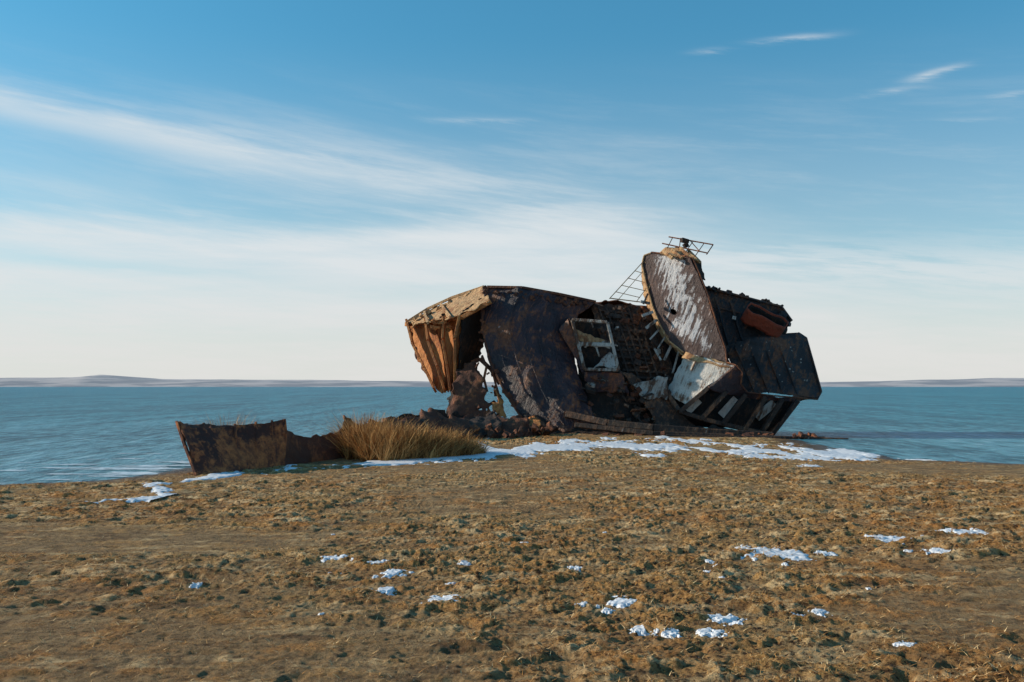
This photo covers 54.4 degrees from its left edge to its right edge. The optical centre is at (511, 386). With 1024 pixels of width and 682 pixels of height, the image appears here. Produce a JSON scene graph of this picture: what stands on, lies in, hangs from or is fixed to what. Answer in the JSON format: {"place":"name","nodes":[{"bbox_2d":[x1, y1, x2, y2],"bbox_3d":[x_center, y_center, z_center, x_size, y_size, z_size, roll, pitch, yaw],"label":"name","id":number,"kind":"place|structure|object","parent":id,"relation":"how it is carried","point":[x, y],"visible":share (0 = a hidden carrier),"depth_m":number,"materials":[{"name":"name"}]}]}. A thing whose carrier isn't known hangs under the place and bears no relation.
{"place":"outdoors","nodes":[
{"label":"outdoors","id":0,"kind":"place"},
{"bbox_2d":[408,285,484,323],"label":"frame top beams","id":1,"kind":"structure","parent":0,"point":[426,311],"depth_m":51.01,"materials":[{"name":"brown wood"}]},
{"bbox_2d":[405,300,491,392],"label":"frame ribs","id":2,"kind":"object","parent":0,"point":[458,319],"visible":0.99,"depth_m":48.88,"materials":[{"name":"brown metal"}]},
{"bbox_2d":[410,321,460,393],"bbox_3d":[-3.925,-1.528,50.552,0.411,3.783,4.572,0,0,-41],"label":"frame plating","id":3,"kind":"object","parent":2,"relation":"attached to","point":[419,339],"visible":0.7,"depth_m":50.37,"materials":[{"name":"brown metal"}]},
{"bbox_2d":[409,285,490,326],"bbox_3d":[-3.286,-4.097,50.201,5.578,2.173,2.848,0,0,21],"label":"frame top plate","id":4,"kind":"object","parent":2,"relation":"on","point":[455,307],"visible":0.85,"depth_m":49.88,"materials":[{"name":"beige metal"}]},
{"bbox_2d":[446,385,453,415],"bbox_3d":[-2.740,0.458,47.867,0.864,2.194,1.854,0,0,0],"label":"torn strip","id":5,"kind":"object","parent":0,"point":[449,398],"visible":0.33,"depth_m":48.05,"materials":[{"name":"brown metal"}]},
{"bbox_2d":[458,303,489,368],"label":"frame end plate","id":6,"kind":"object","parent":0,"point":[471,344],"visible":0.8,"depth_m":49.36,"materials":[{"name":"black metal"}]},
{"bbox_2d":[471,355,501,409],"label":"torn bars","id":7,"kind":"object","parent":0,"point":[486,365],"visible":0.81,"depth_m":47.99,"materials":[{"name":"black metal"}]},
{"bbox_2d":[492,389,506,417],"bbox_3d":[-0.678,0.810,47.492,0.639,1.370,0.961,0,0,-34],"label":"torn strip","id":8,"kind":"object","parent":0,"point":[497,407],"visible":0.96,"depth_m":47.42,"materials":[{"name":"brown metal"}]},
{"bbox_2d":[0,433,1023,681],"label":"beach ground","id":9,"kind":"structure","parent":0,"point":[300,643],"depth_m":11.31,"materials":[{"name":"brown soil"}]},
{"bbox_2d":[179,413,267,450],"bbox_3d":[-8.895,1.602,31.564,4.100,1.754,4.583,0,0,0],"label":"dry grass tuft","id":10,"kind":"object","parent":9,"relation":"on","point":[227,422],"visible":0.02,"depth_m":31.20,"materials":[{"name":"brown plant"}]},
{"bbox_2d":[175,419,345,475],"bbox_3d":[-7.629,1.699,29.246,2.635,1.590,6.898,0,0,26],"label":"ship bow fragment","id":11,"kind":"object","parent":9,"relation":"on","point":[224,448],"visible":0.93,"depth_m":27.77,"materials":[{"name":"brown metal"}]},
{"bbox_2d":[297,407,491,460],"bbox_3d":[-3.838,1.472,31.378,6.526,1.668,5.358,0,0,18],"label":"dry grass bush","id":12,"kind":"object","parent":9,"relation":"on","point":[369,440],"visible":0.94,"depth_m":30.52,"materials":[{"name":"brown plant"}]},
{"bbox_2d":[343,407,537,437],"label":"hull remains","id":13,"kind":"object","parent":9,"relation":"on","point":[431,416],"visible":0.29,"depth_m":41.37,"materials":[{"name":"brown metal"}]},
{"bbox_2d":[419,410,443,429],"bbox_3d":[-3.381,1.455,41.380,1.022,1.033,2.589,0,0,0],"label":"torn sheet","id":14,"kind":"object","parent":13,"relation":"on","point":[425,422],"visible":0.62,"depth_m":40.74,"materials":[{"name":"brown metal"}]},
{"bbox_2d":[397,409,499,419],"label":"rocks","id":15,"kind":"object","parent":9,"relation":"on","point":[454,413],"visible":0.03,"depth_m":44.53,"materials":[{"name":"brown stone"}]},
{"bbox_2d":[469,409,501,437],"bbox_3d":[-1.467,1.764,43.972,2.557,1.461,1.605,0,0,-32],"label":"torn sheet","id":16,"kind":"object","parent":9,"relation":"on","point":[493,419],"visible":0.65,"depth_m":44.09,"materials":[{"name":"grey metal"}]},
{"bbox_2d":[425,421,558,439],"bbox_3d":[-0.818,2.029,43.270,8.375,0.867,2.382,0,0,-41],"label":"scrap debris","id":17,"kind":"object","parent":9,"relation":"on","point":[516,433],"visible":0.63,"depth_m":42.93,"materials":[{"name":"brown metal"}]},
{"bbox_2d":[501,415,532,436],"bbox_3d":[-0.242,1.986,44.456,2.717,1.388,1.534,0,0,-28],"label":"torn sheet","id":18,"kind":"object","parent":9,"relation":"on","point":[513,423],"visible":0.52,"depth_m":44.51,"materials":[{"name":"brown metal"}]},
{"bbox_2d":[84,435,987,646],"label":"snow patches","id":19,"kind":"object","parent":9,"relation":"on","point":[806,454],"visible":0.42,"depth_m":28.64,"materials":[{"name":"white snow"}]},
{"bbox_2d":[529,416,543,433],"bbox_3d":[0.652,2.172,45.489,2.203,1.604,1.443,0,0,-37],"label":"torn sheet","id":20,"kind":"object","parent":9,"relation":"on","point":[533,419],"visible":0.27,"depth_m":46.04,"materials":[{"name":"brown metal"}]},
{"bbox_2d":[480,287,594,432],"bbox_3d":[1.398,-1.278,48.048,6.000,7.287,3.083,0,0,0],"label":"hull side","id":21,"kind":"object","parent":9,"relation":"on","point":[567,383],"visible":0.91,"depth_m":48.04,"materials":[{"name":"paint"}]},
{"bbox_2d":[447,361,490,416],"bbox_3d":[-2.003,0.232,47.382,2.360,2.943,2.333,0,0,0],"label":"torn plate","id":22,"kind":"object","parent":21,"relation":"attached to","point":[469,391],"visible":0.91,"depth_m":47.41,"materials":[{"name":"brown metal"}]},
{"bbox_2d":[478,285,588,417],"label":"hull rim flakes","id":23,"kind":"object","parent":21,"relation":"attached to","point":[486,327],"visible":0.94,"depth_m":48.77,"materials":[{"name":"brown metal"}]},
{"bbox_2d":[496,290,583,424],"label":"hull weld seams","id":24,"kind":"object","parent":21,"relation":"attached to","point":[529,357],"visible":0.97,"depth_m":47.81,"materials":[{"name":"brown metal"}]},
{"bbox_3d":[3.172,-2.076,48.893,0.871,2.665,1.461,0,0,0],"label":"window","id":25,"kind":"object","parent":21,"relation":"attached to","visible":0},
{"bbox_2d":[559,319,584,373],"bbox_3d":[2.949,-1.936,48.192,1.352,2.679,0.111,0,0,10],"label":"wheelhouse side","id":26,"kind":"object","parent":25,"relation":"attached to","point":[566,332],"visible":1,"depth_m":48.19,"materials":[{"name":"paint"}]},
{"bbox_2d":[575,318,608,337],"bbox_3d":[4.170,-2.074,49.622,2.485,2.679,0.354,0,0,0],"label":"window back","id":27,"kind":"structure","parent":25,"relation":"attached to","point":[584,327],"depth_m":49.71,"materials":[{"name":"black metal"}]},
{"bbox_2d":[577,341,652,423],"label":"deck","id":28,"kind":"structure","parent":9,"relation":"on","point":[602,407],"depth_m":48.14,"materials":[{"name":"brown metal"}]},
{"bbox_2d":[578,306,666,423],"bbox_3d":[5.378,-0.929,48.853,4.546,6.288,2.998,0,0,0],"label":"deck debris","id":29,"kind":"object","parent":9,"relation":"on","point":[637,390],"visible":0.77,"depth_m":47.87,"materials":[{"name":"brown metal"}]},
{"bbox_2d":[576,304,671,421],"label":"deck planks","id":30,"kind":"object","parent":9,"relation":"on","point":[654,343],"visible":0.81,"depth_m":49.17,"materials":[{"name":"brown wood"}]},
{"bbox_2d":[571,318,619,371],"bbox_3d":[3.999,-1.996,47.846,2.376,2.591,0.231,0,0,7],"label":"window frame","id":31,"kind":"object","parent":30,"relation":"attached to","point":[579,345],"visible":1,"depth_m":47.76,"materials":[{"name":"white metal"}]},
{"bbox_2d":[594,352,615,367],"bbox_3d":[4.454,-1.334,48.728,1.266,1.017,0.600,0,0,-14],"label":"window sill","id":32,"kind":"structure","parent":30,"relation":"attached to","point":[607,360],"depth_m":48.73,"materials":[{"name":"white metal"}]},
{"bbox_2d":[584,371,628,393],"bbox_3d":[4.559,-0.190,47.947,2.167,1.134,0.238,0,0,0],"label":"rusty wall panel","id":33,"kind":"object","parent":30,"relation":"attached to","point":[615,381],"visible":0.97,"depth_m":47.91,"materials":[{"name":"paint"}]},
{"bbox_2d":[588,315,660,422],"bbox_3d":[5.411,-0.831,48.187,4.636,5.693,2.565,0,0,-24],"label":"pale deck debris","id":34,"kind":"object","parent":30,"relation":"attached to","point":[592,384],"visible":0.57,"depth_m":48.58,"materials":[{"name":"grey metal"}]},
{"bbox_2d":[641,262,683,355],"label":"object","id":35,"kind":"structure","parent":30,"relation":"on","point":[649,307],"depth_m":49.55,"materials":[{"name":"brown metal"}]},
{"bbox_2d":[641,252,683,353],"bbox_3d":[7.377,-4.107,48.820,0.457,5.090,2.538,0,0,-44],"label":"slab lit edge","id":36,"kind":"object","parent":30,"relation":"on","point":[666,337],"visible":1,"depth_m":48.99,"materials":[{"name":"brown metal"}]},
{"bbox_2d":[609,262,645,301],"bbox_3d":[5.816,-5.158,49.453,1.987,2.052,0.143,0,0,0],"label":"side railing","id":37,"kind":"object","parent":36,"relation":"attached to","point":[630,287],"visible":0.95,"depth_m":49.48,"materials":[{"name":"grey metal"}]},
{"bbox_2d":[524,415,749,433],"bbox_3d":[6.505,1.996,46.741,11.880,1.310,1.618,0,0,0],"label":"bilge plate","id":38,"kind":"object","parent":9,"relation":"on","point":[582,430],"visible":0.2,"depth_m":46.62,"materials":[{"name":"brown metal"}]},
{"bbox_2d":[577,305,734,427],"bbox_3d":[8.432,-1.139,52.753,10.141,6.662,1.626,0,0,0],"label":"shipwreck","id":39,"kind":"object","parent":9,"relation":"on","point":[589,314],"visible":0.03,"depth_m":53.02,"materials":[{"name":"black metal"}]},
{"bbox_2d":[618,370,694,426],"bbox_3d":[7.094,0.714,47.639,4.261,3.157,0.931,0,0,8],"label":"under side plate","id":40,"kind":"object","parent":9,"relation":"on","point":[663,412],"visible":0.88,"depth_m":47.55,"materials":[{"name":"black metal"}]},
{"bbox_2d":[549,431,817,438],"bbox_3d":[7.648,2.316,45.717,12.954,0.584,1.543,0,0,0],"label":"base debris","id":41,"kind":"object","parent":9,"relation":"on","point":[801,434],"visible":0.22,"depth_m":45.38,"materials":[{"name":"brown metal"}]},
{"bbox_2d":[565,411,847,438],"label":"keel timbers","id":42,"kind":"object","parent":9,"relation":"on","point":[635,427],"visible":0.78,"depth_m":46.05,"materials":[{"name":"brown wood"}]},
{"bbox_2d":[668,386,799,435],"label":"boat deck frames","id":43,"kind":"structure","parent":9,"relation":"on","point":[753,414],"depth_m":47.21,"materials":[{"name":"black metal"}]},
{"bbox_2d":[668,355,733,406],"bbox_3d":[8.887,-0.304,47.261,3.433,2.585,0.695,0,0,33],"label":"boat deck plate","id":44,"kind":"object","parent":43,"relation":"attached to","point":[691,380],"visible":1,"depth_m":47.30,"materials":[{"name":"white metal"}]},
{"bbox_2d":[682,352,735,369],"bbox_3d":[9.330,-1.218,47.140,2.647,0.914,0.267,0,0,26],"label":"boat deck plate shaded","id":45,"kind":"object","parent":44,"relation":"attached to","point":[690,356],"visible":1,"depth_m":47.28,"materials":[{"name":"beige metal"}]},
{"bbox_2d":[675,393,791,430],"bbox_3d":[10.856,1.294,48.379,6.422,2.117,0.886,0,0,0],"label":"boat deck recess","id":46,"kind":"object","parent":43,"relation":"attached to","point":[742,413],"visible":0.46,"depth_m":48.19,"materials":[{"name":"black metal"}]},
{"bbox_2d":[686,396,774,420],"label":"boat deck pale panels","id":47,"kind":"object","parent":46,"relation":"attached to","point":[766,409],"visible":0.76,"depth_m":47.48,"materials":[{"name":"grey metal"}]},
{"bbox_2d":[708,365,799,401],"bbox_3d":[11.703,-0.120,47.288,5.101,1.777,0.735,0,0,-18],"label":"boat deck fascia","id":48,"kind":"object","parent":43,"relation":"attached to","point":[728,381],"visible":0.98,"depth_m":46.77,"materials":[{"name":"brown metal"}]},
{"bbox_2d":[768,395,815,431],"bbox_3d":[13.718,-0.186,50.975,2.829,4.973,6.753,0,0,0],"label":"aft end","id":49,"kind":"object","parent":9,"relation":"on","point":[772,428],"visible":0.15,"depth_m":48.30,"materials":[{"name":"brown metal"}]},
{"bbox_2d":[706,286,821,398],"bbox_3d":[12.620,-2.226,49.982,5.727,5.727,1.557,0,0,21],"label":"aft rim","id":50,"kind":"object","parent":49,"relation":"attached to","point":[784,314],"visible":0.78,"depth_m":50.10,"materials":[{"name":"blue paint"}]},
{"bbox_2d":[707,289,790,358],"bbox_3d":[11.966,-2.980,49.857,4.643,4.008,1.518,0,0,0],"label":"aft upper plate","id":51,"kind":"object","parent":50,"relation":"attached to","point":[739,304],"visible":0.45,"depth_m":50.01,"materials":[{"name":"blue paint"}]},
{"bbox_2d":[740,302,788,336],"bbox_3d":[12.486,-3.255,49.263,2.312,1.814,1.329,0,0,0],"label":"funnel","id":52,"kind":"object","parent":51,"relation":"attached to","point":[767,326],"visible":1,"depth_m":48.95,"materials":[{"name":"red metal"}]},
{"bbox_2d":[748,305,785,326],"bbox_3d":[12.473,-3.223,49.292,2.102,1.628,1.149,0,0,0],"label":"funnel liner","id":53,"kind":"object","parent":52,"relation":"in","point":[779,321],"visible":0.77,"depth_m":49.42,"materials":[{"name":"black metal"}]},
{"bbox_2d":[726,332,819,397],"bbox_3d":[12.761,-1.060,48.675,4.578,3.278,1.285,0,0,-8],"label":"aft lower plate","id":54,"kind":"object","parent":50,"relation":"attached to","point":[798,345],"visible":0.98,"depth_m":48.76,"materials":[{"name":"blue paint"}]},
{"bbox_2d":[713,296,797,395],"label":"aft ribs","id":55,"kind":"object","parent":54,"relation":"attached to","point":[722,321],"visible":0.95,"depth_m":49.31,"materials":[{"name":"blue paint"}]},
{"bbox_2d":[726,361,817,399],"bbox_3d":[12.523,-0.254,47.318,4.987,1.839,0.659,0,0,-17],"label":"boat deck lip","id":56,"kind":"object","parent":54,"relation":"attached to","point":[743,387],"visible":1,"depth_m":47.11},
{"bbox_2d":[740,342,807,383],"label":"aft rust blisters","id":57,"kind":"object","parent":54,"relation":"attached to","point":[779,362],"visible":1,"depth_m":48.44,"materials":[{"name":"brown metal"}]},
{"bbox_2d":[0,387,1023,484],"bbox_3d":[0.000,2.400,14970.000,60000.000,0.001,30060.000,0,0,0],"label":"lake water","id":58,"kind":"structure","parent":0,"point":[97,427],"depth_m":76.74,"materials":[{"name":"blue liquid"}]},
{"bbox_2d":[0,453,189,481],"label":"shore ice","id":59,"kind":"structure","parent":58,"relation":"on","point":[147,467],"depth_m":28.60,"materials":[{"name":"white ice"}]},
{"bbox_2d":[481,285,595,417],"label":"hull edge trim","id":60,"kind":"structure","parent":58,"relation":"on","point":[547,291],"depth_m":48.94,"materials":[{"name":"brown metal"}]},
{"bbox_2d":[411,307,483,391],"bbox_3d":[-3.102,-2.525,52.904,4.139,5.629,2.821,0,0,-44],"label":"frame back plate","id":61,"kind":"object","parent":60,"relation":"attached to","point":[417,349],"visible":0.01,"depth_m":52.23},
{"bbox_2d":[0,375,1023,386],"bbox_3d":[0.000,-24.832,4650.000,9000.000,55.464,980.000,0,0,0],"label":"distant hills","id":62,"kind":"structure","parent":0,"point":[104,381],"depth_m":4263.02,"materials":[{"name":"grey"}]},
{"bbox_2d":[0,0,1023,381],"label":"sky","id":63,"kind":"structure","parent":0,"point":[190,189],"materials":[{"name":"blue"}]},
{"bbox_2d":[576,329,604,341],"bbox_3d":[3.967,-2.341,48.997,2.099,0.934,0.251,0,0,-34],"label":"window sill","id":64,"kind":"structure","parent":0,"point":[583,337],"depth_m":48.78,"materials":[{"name":"brown metal"}]},
{"bbox_2d":[591,303,688,417],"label":"deck","id":65,"kind":"structure","parent":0,"point":[667,363],"depth_m":49.59,"materials":[{"name":"brown metal"}]},
{"bbox_2d":[596,300,645,306],"bbox_3d":[5.353,-4.199,52.226,2.878,0.510,4.236,0,0,0],"label":"deck edge top","id":66,"kind":"object","parent":65,"relation":"attached to","point":[613,302],"visible":0.42,"depth_m":50.69,"materials":[{"name":"brown metal"}]},
{"bbox_2d":[632,376,667,399],"bbox_3d":[6.642,0.083,47.763,1.732,1.180,0.482,0,0,0],"label":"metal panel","id":67,"kind":"object","parent":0,"point":[656,386],"visible":1,"depth_m":47.75,"materials":[{"name":"white metal"}]},
{"bbox_2d":[651,251,727,360],"bbox_3d":[8.495,-3.923,48.124,4.119,5.551,0.509,0,0,38],"label":"slab edge","id":68,"kind":"object","parent":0,"point":[692,258],"visible":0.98,"depth_m":47.39,"materials":[{"name":"brown metal"}]},
{"bbox_2d":[643,253,724,361],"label":"bulkhead slab","id":69,"kind":"structure","parent":68,"relation":"attached to","point":[676,284],"depth_m":48.11,"materials":[{"name":"white paint"}]},
{"bbox_2d":[640,293,678,373],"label":"slab brackets","id":70,"kind":"object","parent":69,"relation":"attached to","point":[656,332],"visible":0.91,"depth_m":48.65,"materials":[{"name":"metal"}]},
{"bbox_2d":[661,247,698,260],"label":"mast platform","id":71,"kind":"structure","parent":69,"relation":"on","point":[676,249],"depth_m":48.45,"materials":[{"name":"beige metal"}]},
{"bbox_2d":[660,247,700,263],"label":"platform beams","id":72,"kind":"structure","parent":69,"relation":"on","point":[664,252],"depth_m":48.40,"materials":[{"name":"brown metal"}]},
{"bbox_2d":[693,262,725,361],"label":"slab back","id":73,"kind":"structure","parent":69,"relation":"attached to","point":[710,311],"depth_m":47.40,"materials":[{"name":"brown paint"}]},
{"bbox_2d":[642,284,684,353],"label":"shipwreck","id":74,"kind":"structure","parent":73,"relation":"attached to","point":[673,312],"depth_m":50.20,"materials":[{"name":"metal"}]},
{"bbox_2d":[662,236,712,254],"bbox_3d":[8.609,-6.843,48.858,2.566,1.276,0.663,0,0,27],"label":"mast railing","id":75,"kind":"object","parent":73,"relation":"on","point":[691,241],"visible":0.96,"depth_m":48.78,"materials":[{"name":"metal"}]},
{"bbox_2d":[680,238,688,247],"bbox_3d":[8.503,-7.052,49.003,0.388,0.508,0.300,0,0,-11],"label":"mast lamp","id":76,"kind":"object","parent":75,"relation":"attached to","point":[685,241],"visible":1,"depth_m":48.88,"materials":[{"name":"black metal"}]},
{"bbox_2d":[696,263,704,279],"bbox_3d":[9.004,-5.917,48.700,1.197,1.398,0.475,0,0,-31],"label":"funnel stub","id":77,"kind":"object","parent":73,"relation":"attached to","point":[699,266],"visible":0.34,"depth_m":48.91,"materials":[{"name":"black metal"}]}
]}

